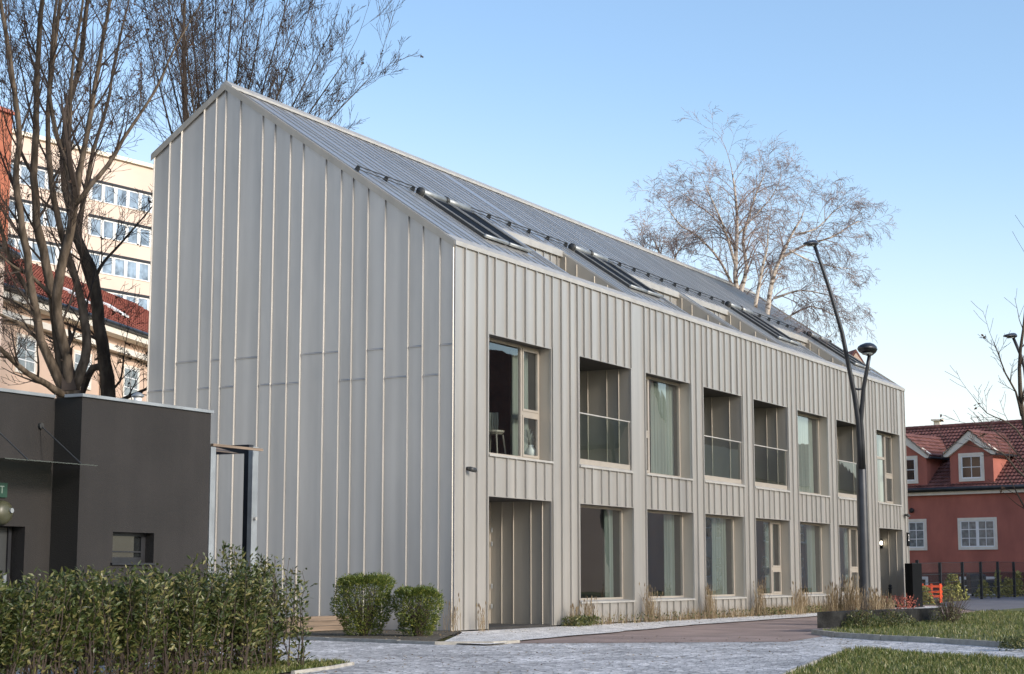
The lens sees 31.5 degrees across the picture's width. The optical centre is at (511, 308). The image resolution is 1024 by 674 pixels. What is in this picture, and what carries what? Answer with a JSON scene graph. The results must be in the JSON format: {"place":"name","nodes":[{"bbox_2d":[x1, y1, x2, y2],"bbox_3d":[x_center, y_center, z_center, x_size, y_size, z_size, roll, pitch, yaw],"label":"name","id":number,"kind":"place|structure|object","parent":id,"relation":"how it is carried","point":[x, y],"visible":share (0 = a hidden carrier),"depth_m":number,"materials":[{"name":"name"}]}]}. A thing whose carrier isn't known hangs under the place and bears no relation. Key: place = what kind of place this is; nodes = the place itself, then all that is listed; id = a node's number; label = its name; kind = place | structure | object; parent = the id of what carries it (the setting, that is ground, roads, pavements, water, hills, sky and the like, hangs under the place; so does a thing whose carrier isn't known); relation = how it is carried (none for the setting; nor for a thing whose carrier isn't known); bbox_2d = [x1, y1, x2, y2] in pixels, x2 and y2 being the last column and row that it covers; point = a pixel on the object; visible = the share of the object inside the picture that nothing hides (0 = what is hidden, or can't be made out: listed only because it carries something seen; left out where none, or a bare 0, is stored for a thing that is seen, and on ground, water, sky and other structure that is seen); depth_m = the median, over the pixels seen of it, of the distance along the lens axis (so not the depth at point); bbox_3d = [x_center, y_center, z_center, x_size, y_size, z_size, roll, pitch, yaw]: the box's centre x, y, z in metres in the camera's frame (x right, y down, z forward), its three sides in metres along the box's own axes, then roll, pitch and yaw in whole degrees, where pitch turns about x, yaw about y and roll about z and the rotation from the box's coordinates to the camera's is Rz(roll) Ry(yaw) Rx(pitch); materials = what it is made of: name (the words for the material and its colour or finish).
{"place":"outdoors","nodes":[
{"label":"outdoors","id":0,"kind":"place"},
{"bbox_2d":[277,629,456,640],"bbox_3d":[-5.367,7.000,39.114,11.900,0.001,5.830,-4,-9,27],"label":"planting bed","id":1,"kind":"object","parent":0,"point":[390,634],"visible":0.38,"depth_m":37.26,"materials":[{"name":"soil"}]},
{"bbox_2d":[274,615,348,632],"bbox_3d":[-4.409,6.975,40.078,0.160,0.320,2.700,-4,-9,27],"label":"timber edging","id":2,"kind":"object","parent":1,"relation":"on","point":[318,623],"visible":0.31,"depth_m":40.27,"materials":[{"name":"wood"}]},
{"bbox_2d":[329,570,396,635],"bbox_3d":[-3.061,6.063,37.324,1.374,1.360,1.500,-4,-9,27],"label":"bush","id":3,"kind":"object","parent":1,"relation":"on","point":[366,615],"visible":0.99,"depth_m":37.05,"materials":[{"name":"green plant"}]},
{"bbox_2d":[391,583,445,635],"bbox_3d":[-1.896,6.156,37.076,1.156,1.092,1.129,2,-9,-12],"label":"bush","id":4,"kind":"object","parent":1,"relation":"on","point":[419,619],"visible":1,"depth_m":36.89,"materials":[{"name":"green plant"}]},
{"bbox_2d":[443,592,463,630],"bbox_3d":[-1.304,6.741,40.181,0.605,0.875,0.569,8,-12,-44],"label":"dry grass tuft","id":5,"kind":"object","parent":1,"relation":"on","point":[452,621],"visible":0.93,"depth_m":40.19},
{"bbox_2d":[0,0,1023,426],"label":"sky","id":6,"kind":"structure","parent":0,"point":[559,106],"materials":[{"name":"blue"}]},
{"bbox_2d":[2,635,1023,673],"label":"cobbled road","id":7,"kind":"structure","parent":0,"point":[759,659],"depth_m":29.19,"materials":[{"name":"stone"}]},
{"bbox_2d":[0,388,213,667],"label":"annex","id":8,"kind":"object","parent":7,"relation":"on","point":[99,482],"visible":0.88,"depth_m":26.13,"materials":[{"name":"paint"}]},
{"bbox_2d":[0,527,11,667],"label":"door","id":9,"kind":"structure","parent":8,"relation":"in","point":[5,532],"depth_m":25.32,"materials":[{"name":"metal"}]},
{"bbox_2d":[0,500,13,524],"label":"round wall lamp","id":10,"kind":"object","parent":8,"relation":"attached to","point":[6,511],"visible":1,"depth_m":24.93,"materials":[{"name":"white"}]},
{"bbox_2d":[110,532,155,564],"bbox_3d":[-5.643,3.545,26.709,0.250,0.475,1.020,-4,-9,27],"label":"window","id":11,"kind":"structure","parent":8,"relation":"in","point":[127,548],"depth_m":26.84,"materials":[{"name":"glass"}]},
{"bbox_2d":[205,443,262,657],"bbox_3d":[-4.967,3.884,29.335,1.380,3.420,1.640,-4,-9,27],"label":"gate frame","id":12,"kind":"object","parent":7,"relation":"on","point":[250,501],"visible":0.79,"depth_m":29.82,"materials":[{"name":"metal"}]},
{"bbox_2d":[291,662,353,673],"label":"curb","id":13,"kind":"structure","parent":7,"relation":"on","point":[323,668],"depth_m":24.65,"materials":[{"name":"concrete"}]},
{"bbox_2d":[220,635,519,644],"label":"bed kerb","id":14,"kind":"structure","parent":7,"relation":"on","point":[399,641],"depth_m":34.38,"materials":[{"name":"concrete"}]},
{"bbox_2d":[780,649,1020,673],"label":"lawn kerb","id":15,"kind":"structure","parent":7,"relation":"on","point":[812,663],"depth_m":26.18,"materials":[{"name":"concrete"}]},
{"bbox_2d":[811,629,1023,648],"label":"lawn kerb","id":16,"kind":"structure","parent":7,"relation":"on","point":[908,638],"depth_m":35.31,"materials":[{"name":"concrete"}]},
{"bbox_2d":[996,633,1023,650],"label":"shrub","id":17,"kind":"object","parent":7,"relation":"on","point":[1019,643],"visible":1,"depth_m":30.95,"materials":[{"name":"green plant"}]},
{"label":"lawn hedge","id":18,"kind":"structure","parent":7,"relation":"on","visible":0},
{"bbox_2d":[0,541,316,673],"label":"hedge","id":19,"kind":"object","parent":18,"relation":"on","point":[187,616],"visible":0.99,"depth_m":21.96,"materials":[{"name":"green plant"}]},
{"bbox_2d":[137,657,349,673],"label":"grass","id":20,"kind":"structure","parent":18,"relation":"on","point":[278,668],"depth_m":23.99,"materials":[{"name":"plant"}]},
{"bbox_2d":[437,600,941,640],"bbox_3d":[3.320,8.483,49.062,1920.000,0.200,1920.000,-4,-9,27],"label":"ground","id":21,"kind":"structure","parent":0,"point":[449,637],"depth_m":40.11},
{"bbox_2d":[0,106,14,242],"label":"orange block","id":22,"kind":"structure","parent":21,"relation":"on","point":[3,187],"depth_m":97.54,"materials":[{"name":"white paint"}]},
{"bbox_2d":[0,240,20,360],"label":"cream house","id":23,"kind":"structure","parent":21,"relation":"on","point":[1,266],"depth_m":59.22,"materials":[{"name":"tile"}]},
{"bbox_2d":[0,256,148,401],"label":"peach house","id":24,"kind":"structure","parent":21,"relation":"on","point":[115,336],"depth_m":74.73,"materials":[{"name":"paint"}]},
{"bbox_2d":[14,333,36,373],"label":"window","id":25,"kind":"structure","parent":24,"relation":"in","point":[28,363],"depth_m":68.75,"materials":[{"name":"glass"}]},
{"bbox_2d":[73,349,91,389],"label":"window","id":26,"kind":"structure","parent":24,"relation":"in","point":[76,353],"depth_m":73.23,"materials":[{"name":"glass"}]},
{"bbox_2d":[122,364,139,399],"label":"window","id":27,"kind":"structure","parent":24,"relation":"in","point":[126,368],"depth_m":78.59,"materials":[{"name":"glass"}]},
{"bbox_2d":[8,129,152,309],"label":"apartment block","id":28,"kind":"structure","parent":21,"relation":"on","point":[130,267],"depth_m":139.61,"materials":[{"name":"paint"}]},
{"bbox_2d":[11,159,60,192],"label":"window","id":29,"kind":"structure","parent":28,"relation":"in","point":[23,166],"depth_m":133.98,"materials":[{"name":"glass"}]},
{"bbox_2d":[9,197,67,228],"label":"window","id":30,"kind":"structure","parent":28,"relation":"in","point":[27,206],"depth_m":133.78,"materials":[{"name":"glass"}]},
{"bbox_2d":[8,234,71,264],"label":"window","id":31,"kind":"structure","parent":28,"relation":"in","point":[34,258],"depth_m":133.23,"materials":[{"name":"glass"}]},
{"bbox_2d":[87,214,151,247],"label":"window","id":32,"kind":"structure","parent":28,"relation":"in","point":[109,226],"depth_m":139.89,"materials":[{"name":"glass"}]},
{"bbox_2d":[88,249,150,281],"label":"window","id":33,"kind":"structure","parent":28,"relation":"in","point":[126,267],"depth_m":140.30,"materials":[{"name":"glass"}]},
{"bbox_2d":[88,178,152,212],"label":"window","id":34,"kind":"structure","parent":28,"relation":"in","point":[121,190],"depth_m":140.58,"materials":[{"name":"glass"}]},
{"bbox_2d":[101,288,148,309],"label":"window","id":35,"kind":"structure","parent":28,"relation":"in","point":[144,299],"depth_m":140.78,"materials":[{"name":"glass"}]},
{"bbox_2d":[0,0,169,399],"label":"bare tree","id":36,"kind":"object","parent":21,"relation":"on","point":[104,368],"visible":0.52,"depth_m":48.93,"materials":[{"name":"brown plant"}]},
{"bbox_2d":[0,0,222,397],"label":"bare tree","id":37,"kind":"object","parent":21,"relation":"on","point":[66,378],"visible":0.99,"depth_m":46.57,"materials":[{"name":"brown plant"}]},
{"bbox_2d":[106,0,422,142],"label":"bare tree","id":38,"kind":"object","parent":21,"relation":"on","point":[183,67],"visible":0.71,"depth_m":61.71,"materials":[{"name":"brown plant"}]},
{"bbox_2d":[146,80,909,635],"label":"metal clad building","id":39,"kind":"structure","parent":21,"relation":"on","point":[344,322],"depth_m":45.08,"materials":[{"name":"metal"}]},
{"bbox_2d":[489,502,492,622],"bbox_3d":[-1.286,6.209,44.153,0.132,3.065,3.296,-4,-9,27],"label":"door frame","id":40,"kind":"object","parent":39,"relation":"in","point":[490,529],"depth_m":45.56,"materials":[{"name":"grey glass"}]},
{"bbox_2d":[489,412,505,453],"bbox_3d":[-0.501,3.194,44.731,0.639,1.306,0.769,-4,-9,27],"label":"chair","id":41,"kind":"object","parent":39,"relation":"in","point":[493,420],"visible":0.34,"depth_m":45.03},
{"bbox_2d":[510,350,527,455],"bbox_3d":[0.195,2.399,45.268,0.118,2.630,0.920,-4,-9,27],"label":"curtain","id":42,"kind":"object","parent":39,"relation":"hanging from","point":[514,411],"visible":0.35,"depth_m":45.10,"materials":[{"name":"fabric"}]},
{"bbox_2d":[489,337,553,463],"bbox_3d":[0.061,2.245,44.028,0.450,2.883,3.360,-4,-9,27],"label":"window","id":43,"kind":"structure","parent":39,"relation":"in","point":[523,413],"depth_m":44.78,"materials":[{"name":"beige wood"}]},
{"bbox_2d":[526,428,535,455],"bbox_3d":[0.467,3.384,45.434,0.317,0.769,0.256,5,-10,-30],"label":"flower vase","id":44,"kind":"object","parent":39,"relation":"on","point":[530,450],"visible":0.98,"depth_m":45.36,"materials":[{"name":"white paint"}]},
{"bbox_2d":[603,509,613,597],"bbox_3d":[2.618,6.665,49.244,0.118,2.390,0.600,-4,-9,27],"label":"curtain","id":45,"kind":"object","parent":39,"relation":"hanging from","point":[607,553],"visible":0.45,"depth_m":49.19,"materials":[{"name":"fabric"}]},
{"bbox_2d":[580,504,636,603],"bbox_3d":[2.376,6.493,47.886,0.450,2.543,3.470,-4,-9,27],"label":"window","id":46,"kind":"structure","parent":39,"relation":"in","point":[620,599],"depth_m":49.11,"materials":[{"name":"beige wood"}]},
{"bbox_2d":[650,382,673,475],"bbox_3d":[4.394,3.554,53.099,0.130,2.630,1.600,-4,-9,27],"label":"curtain","id":47,"kind":"object","parent":39,"relation":"hanging from","point":[661,435],"visible":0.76,"depth_m":53.04,"materials":[{"name":"fabric"}]},
{"bbox_2d":[663,514,674,595],"bbox_3d":[4.594,7.218,52.995,0.124,2.390,0.750,-4,-9,27],"label":"curtain","id":48,"kind":"object","parent":39,"relation":"hanging from","point":[669,569],"visible":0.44,"depth_m":52.95,"materials":[{"name":"fabric"}]},
{"bbox_2d":[646,376,692,480],"bbox_3d":[4.347,3.444,52.154,0.450,2.883,3.410,-4,-9,27],"label":"window","id":49,"kind":"structure","parent":39,"relation":"in","point":[648,378],"depth_m":52.35,"materials":[{"name":"beige wood"}]},
{"bbox_2d":[647,510,696,600],"bbox_3d":[4.374,7.052,51.675,0.450,2.543,3.530,-4,-9,27],"label":"window","id":50,"kind":"structure","parent":39,"relation":"in","point":[664,598],"depth_m":53.06,"materials":[{"name":"beige wood"}]},
{"bbox_2d":[712,518,726,594],"bbox_3d":[6.469,7.742,56.546,0.132,2.390,1.050,-4,-9,27],"label":"curtain","id":51,"kind":"object","parent":39,"relation":"hanging from","point":[719,576],"visible":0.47,"depth_m":56.46,"materials":[{"name":"fabric"}]},
{"bbox_2d":[705,514,746,599],"bbox_3d":[6.356,7.607,55.434,0.450,2.543,3.380,-4,-9,27],"label":"window","id":52,"kind":"structure","parent":39,"relation":"in","point":[725,596],"depth_m":56.77,"materials":[{"name":"beige wood"}]},
{"bbox_2d":[764,522,774,592],"bbox_3d":[8.574,8.331,60.536,0.132,2.390,0.850,-4,-9,27],"label":"curtain","id":53,"kind":"object","parent":39,"relation":"hanging from","point":[766,555],"visible":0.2,"depth_m":60.34,"materials":[{"name":"fabric"}]},
{"bbox_2d":[756,519,791,597],"bbox_3d":[8.394,8.177,59.297,0.450,2.543,3.390,-4,-9,27],"label":"window","id":54,"kind":"structure","parent":39,"relation":"in","point":[772,568],"depth_m":60.09,"materials":[{"name":"beige wood"}]},
{"bbox_2d":[798,417,813,492],"bbox_3d":[10.060,5.139,63.843,0.133,2.630,3.300,-4,-9,27],"label":"curtain","id":55,"kind":"object","parent":39,"relation":"hanging from","point":[805,454],"visible":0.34,"depth_m":64.52,"materials":[{"name":"fabric"}]},
{"bbox_2d":[805,525,815,591],"bbox_3d":[10.573,8.891,64.331,0.125,2.390,0.900,-4,-9,27],"label":"curtain","id":56,"kind":"object","parent":39,"relation":"hanging from","point":[810,567],"visible":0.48,"depth_m":64.27,"materials":[{"name":"fabric"}]},
{"bbox_2d":[797,412,830,497],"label":"window","id":57,"kind":"structure","parent":39,"relation":"in","point":[813,417],"depth_m":65.09,"materials":[{"name":"beige wood"}]},
{"bbox_2d":[800,522,833,596],"bbox_3d":[10.411,8.741,63.121,0.450,2.543,3.490,-4,-9,27],"label":"window","id":58,"kind":"structure","parent":39,"relation":"in","point":[803,523],"depth_m":64.53,"materials":[{"name":"beige wood"}]},
{"bbox_2d":[843,528,852,590],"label":"curtain","id":59,"kind":"object","parent":39,"relation":"hanging from","point":[845,556],"visible":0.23,"depth_m":67.99,"materials":[{"name":"fabric"}]},
{"bbox_2d":[839,525,858,595],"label":"window","id":60,"kind":"structure","parent":39,"relation":"in","point":[851,569],"depth_m":67.76,"materials":[{"name":"beige wood"}]},
{"bbox_2d":[877,436,883,501],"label":"curtain","id":61,"kind":"object","parent":39,"relation":"hanging from","point":[880,473],"visible":0.52,"depth_m":72.89,"materials":[{"name":"fabric"}]},
{"bbox_2d":[876,432,902,505],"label":"window","id":62,"kind":"structure","parent":39,"relation":"in","point":[886,476],"depth_m":72.66,"materials":[{"name":"beige wood"}]},
{"bbox_2d":[297,616,1022,673],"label":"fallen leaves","id":63,"kind":"object","parent":21,"relation":"on","point":[567,644],"visible":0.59,"depth_m":33.80,"materials":[{"name":"brown plant"}]},
{"bbox_2d":[624,211,705,260],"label":"birch tree","id":64,"kind":"object","parent":21,"relation":"on","point":[642,241],"visible":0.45,"depth_m":87.81,"materials":[{"name":"brown plant"}]},
{"bbox_2d":[803,240,877,609],"bbox_3d":[9.294,3.363,49.468,1.390,10.528,2.820,-7,-11,41],"label":"street lamp","id":65,"kind":"object","parent":21,"relation":"on","point":[868,350],"visible":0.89,"depth_m":49.96,"materials":[{"name":"black metal"}]},
{"bbox_2d":[905,419,1023,595],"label":"red house","id":66,"kind":"structure","parent":21,"relation":"on","point":[968,514],"depth_m":102.18,"materials":[{"name":"tile"}]},
{"bbox_2d":[908,519,926,550],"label":"window","id":67,"kind":"structure","parent":66,"relation":"in","point":[917,527],"depth_m":103.76,"materials":[{"name":"white paint"}]},
{"bbox_2d":[957,517,997,549],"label":"window","id":68,"kind":"structure","parent":66,"relation":"in","point":[973,533],"depth_m":101.16,"materials":[{"name":"white paint"}]},
{"bbox_2d":[915,560,1023,603],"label":"fence","id":69,"kind":"object","parent":21,"relation":"on","point":[963,588],"visible":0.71,"depth_m":86.70,"materials":[{"name":"metal"}]},
{"bbox_2d":[446,606,936,643],"bbox_3d":[7.084,9.263,54.282,3.692,0.001,45.147,-4,-9,24],"label":"gravel strip","id":70,"kind":"object","parent":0,"point":[519,634],"visible":0.66,"depth_m":42.26,"materials":[{"name":"gravel"}]},
{"bbox_2d":[473,602,488,630],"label":"dry grass tuft","id":71,"kind":"object","parent":70,"relation":"on","point":[481,617],"visible":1,"depth_m":40.88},
{"bbox_2d":[581,596,598,625],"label":"dry grass tuft","id":72,"kind":"object","parent":70,"relation":"on","point":[589,612],"visible":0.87,"depth_m":45.78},
{"bbox_2d":[639,582,662,621],"bbox_3d":[3.710,7.998,49.393,0.854,1.078,0.808,0,-8,1],"label":"dry grass tuft","id":73,"kind":"object","parent":70,"relation":"on","point":[650,607],"visible":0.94,"depth_m":49.32,"materials":[{"name":"plant"}]},
{"bbox_2d":[701,583,717,618],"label":"dry grass tuft","id":74,"kind":"object","parent":70,"relation":"on","point":[710,606],"visible":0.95,"depth_m":53.12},
{"bbox_2d":[561,601,906,626],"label":"green weeds","id":75,"kind":"object","parent":70,"relation":"on","point":[581,619],"visible":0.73,"depth_m":48.05,"materials":[{"name":"green plant"}]},
{"bbox_2d":[589,598,891,624],"bbox_3d":[8.222,9.508,57.684,0.936,0.509,27.088,-4,-9,27],"label":"dry growth","id":76,"kind":"object","parent":70,"relation":"on","point":[698,616],"visible":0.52,"depth_m":53.09,"materials":[{"name":"beige plant"}]},
{"bbox_2d":[749,578,770,615],"bbox_3d":[7.805,9.085,57.099,0.792,1.177,1.207,-6,-11,37],"label":"dry grass tuft","id":77,"kind":"object","parent":70,"relation":"on","point":[760,599],"visible":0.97,"depth_m":56.98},
{"bbox_2d":[789,581,806,614],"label":"ornamental grass","id":78,"kind":"object","parent":70,"relation":"on","point":[797,607],"depth_m":56.01,"materials":[{"name":"plant"}]},
{"bbox_2d":[904,563,924,607],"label":"black pillar","id":79,"kind":"structure","parent":70,"relation":"on","point":[913,578],"depth_m":71.29,"materials":[{"name":"black"}]},
{"bbox_2d":[627,102,814,309],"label":"birch tree","id":80,"kind":"object","parent":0,"point":[736,223],"visible":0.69,"depth_m":75.81,"materials":[{"name":"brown plant"}]},
{"bbox_2d":[520,605,972,642],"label":"red path","id":81,"kind":"structure","parent":0,"point":[769,630],"depth_m":40.16,"materials":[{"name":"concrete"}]},
{"bbox_2d":[818,581,848,611],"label":"ornamental grass","id":82,"kind":"object","parent":81,"relation":"on","point":[832,606],"depth_m":46.95,"materials":[{"name":"plant"}]},
{"bbox_2d":[838,574,867,610],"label":"ornamental grass","id":83,"kind":"object","parent":81,"relation":"on","point":[850,600],"depth_m":46.97,"materials":[{"name":"plant"}]},
{"bbox_2d":[858,587,883,609],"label":"ornamental grass","id":84,"kind":"object","parent":81,"relation":"on","point":[874,602],"depth_m":48.52,"materials":[{"name":"plant"}]},
{"bbox_2d":[878,590,895,609],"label":"ornamental grass","id":85,"kind":"object","parent":81,"relation":"on","point":[888,604],"depth_m":48.92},
{"bbox_2d":[882,594,926,608],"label":"red shrub","id":86,"kind":"object","parent":81,"relation":"on","point":[904,599],"visible":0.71,"depth_m":49.97,"materials":[{"name":"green plant"}]},
{"bbox_2d":[922,585,935,603],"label":"shrub","id":87,"kind":"object","parent":81,"relation":"on","point":[926,592],"visible":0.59,"depth_m":78.88,"materials":[{"name":"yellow plant"}]},
{"bbox_2d":[719,171,899,347],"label":"birch tree","id":88,"kind":"object","parent":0,"point":[783,254],"visible":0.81,"depth_m":71.92,"materials":[{"name":"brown plant"}]},
{"bbox_2d":[784,643,1023,673],"bbox_3d":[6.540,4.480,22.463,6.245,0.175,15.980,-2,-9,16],"label":"grass","id":89,"kind":"structure","parent":0,"point":[880,661],"depth_m":25.24,"materials":[{"name":"plant"}]},
{"bbox_2d":[823,608,1023,641],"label":"lawn","id":90,"kind":"structure","parent":0,"point":[973,628],"depth_m":39.65,"materials":[{"name":"plant"}]},
{"bbox_2d":[817,610,875,627],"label":"stone block","id":91,"kind":"structure","parent":90,"relation":"on","point":[831,619],"depth_m":41.39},
{"bbox_2d":[841,601,886,628],"bbox_3d":[8.076,7.088,41.822,1.128,0.688,1.593,-4,-9,27],"label":"shrub","id":92,"kind":"object","parent":90,"relation":"on","point":[863,620],"visible":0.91,"depth_m":41.58,"materials":[{"name":"green plant"}]},
{"bbox_2d":[876,609,907,620],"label":"stone block","id":93,"kind":"structure","parent":90,"relation":"on","point":[885,610],"depth_m":44.77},
{"bbox_2d":[873,606,919,626],"bbox_3d":[9.002,7.319,43.041,1.375,0.583,1.850,-4,-9,27],"label":"shrub","id":94,"kind":"object","parent":90,"relation":"on","point":[891,619],"visible":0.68,"depth_m":42.82,"materials":[{"name":"green plant"}]},
{"bbox_2d":[907,608,929,621],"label":"stone block","id":95,"kind":"structure","parent":90,"relation":"on","point":[921,614],"depth_m":46.48,"materials":[{"name":"stone"}]},
{"bbox_2d":[926,591,972,622],"bbox_3d":[11.231,7.669,46.554,1.147,0.863,1.598,-4,-9,27],"label":"shrub","id":96,"kind":"object","parent":90,"relation":"on","point":[952,615],"visible":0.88,"depth_m":46.41,"materials":[{"name":"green plant"}]},
{"bbox_2d":[937,215,1023,508],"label":"bare tree","id":97,"kind":"object","parent":90,"relation":"on","point":[1020,398],"visible":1,"depth_m":43.88,"materials":[{"name":"brown plant"}]},
{"bbox_2d":[1003,333,1023,374],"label":"street lamp","id":98,"kind":"object","parent":90,"relation":"on","point":[1013,336],"visible":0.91,"depth_m":59.95,"materials":[{"name":"grey metal"}]},
{"bbox_2d":[966,573,985,595],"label":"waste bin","id":99,"kind":"object","parent":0,"point":[971,586],"visible":0.55,"depth_m":95.67,"materials":[{"name":"metal"}]},
{"bbox_2d":[933,595,1023,610],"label":"road","id":100,"kind":"structure","parent":0,"point":[1003,602],"depth_m":78.07,"materials":[{"name":"asphalt"}]},
{"bbox_2d":[922,584,942,602],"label":"orange barrier","id":101,"kind":"object","parent":100,"relation":"on","point":[932,586],"visible":0.5,"depth_m":80.02,"materials":[{"name":"orange plastic"}]},
{"bbox_2d":[934,586,956,602],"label":"shrub","id":102,"kind":"object","parent":100,"relation":"on","point":[945,593],"visible":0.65,"depth_m":81.89,"materials":[{"name":"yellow plant"}]},
{"bbox_2d":[944,573,963,600],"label":"shrub","id":103,"kind":"object","parent":100,"relation":"on","point":[951,577],"visible":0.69,"depth_m":82.98,"materials":[{"name":"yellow plant"}]},
{"bbox_2d":[973,579,992,597],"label":"shrub","id":104,"kind":"object","parent":100,"relation":"on","point":[986,587],"visible":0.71,"depth_m":89.96,"materials":[{"name":"green plant"}]},
{"bbox_2d":[991,569,1003,596],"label":"shrub","id":105,"kind":"object","parent":100,"relation":"on","point":[995,589],"visible":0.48,"depth_m":92.06,"materials":[{"name":"green plant"}]},
{"bbox_2d":[1000,577,1016,596],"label":"shrub","id":106,"kind":"object","parent":100,"relation":"on","point":[1008,587],"visible":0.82,"depth_m":93.98,"materials":[{"name":"green plant"}]},
{"bbox_2d":[1015,570,1023,595],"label":"shrub","id":107,"kind":"object","parent":100,"relation":"on","point":[1017,577],"visible":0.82,"depth_m":95.01,"materials":[{"name":"green plant"}]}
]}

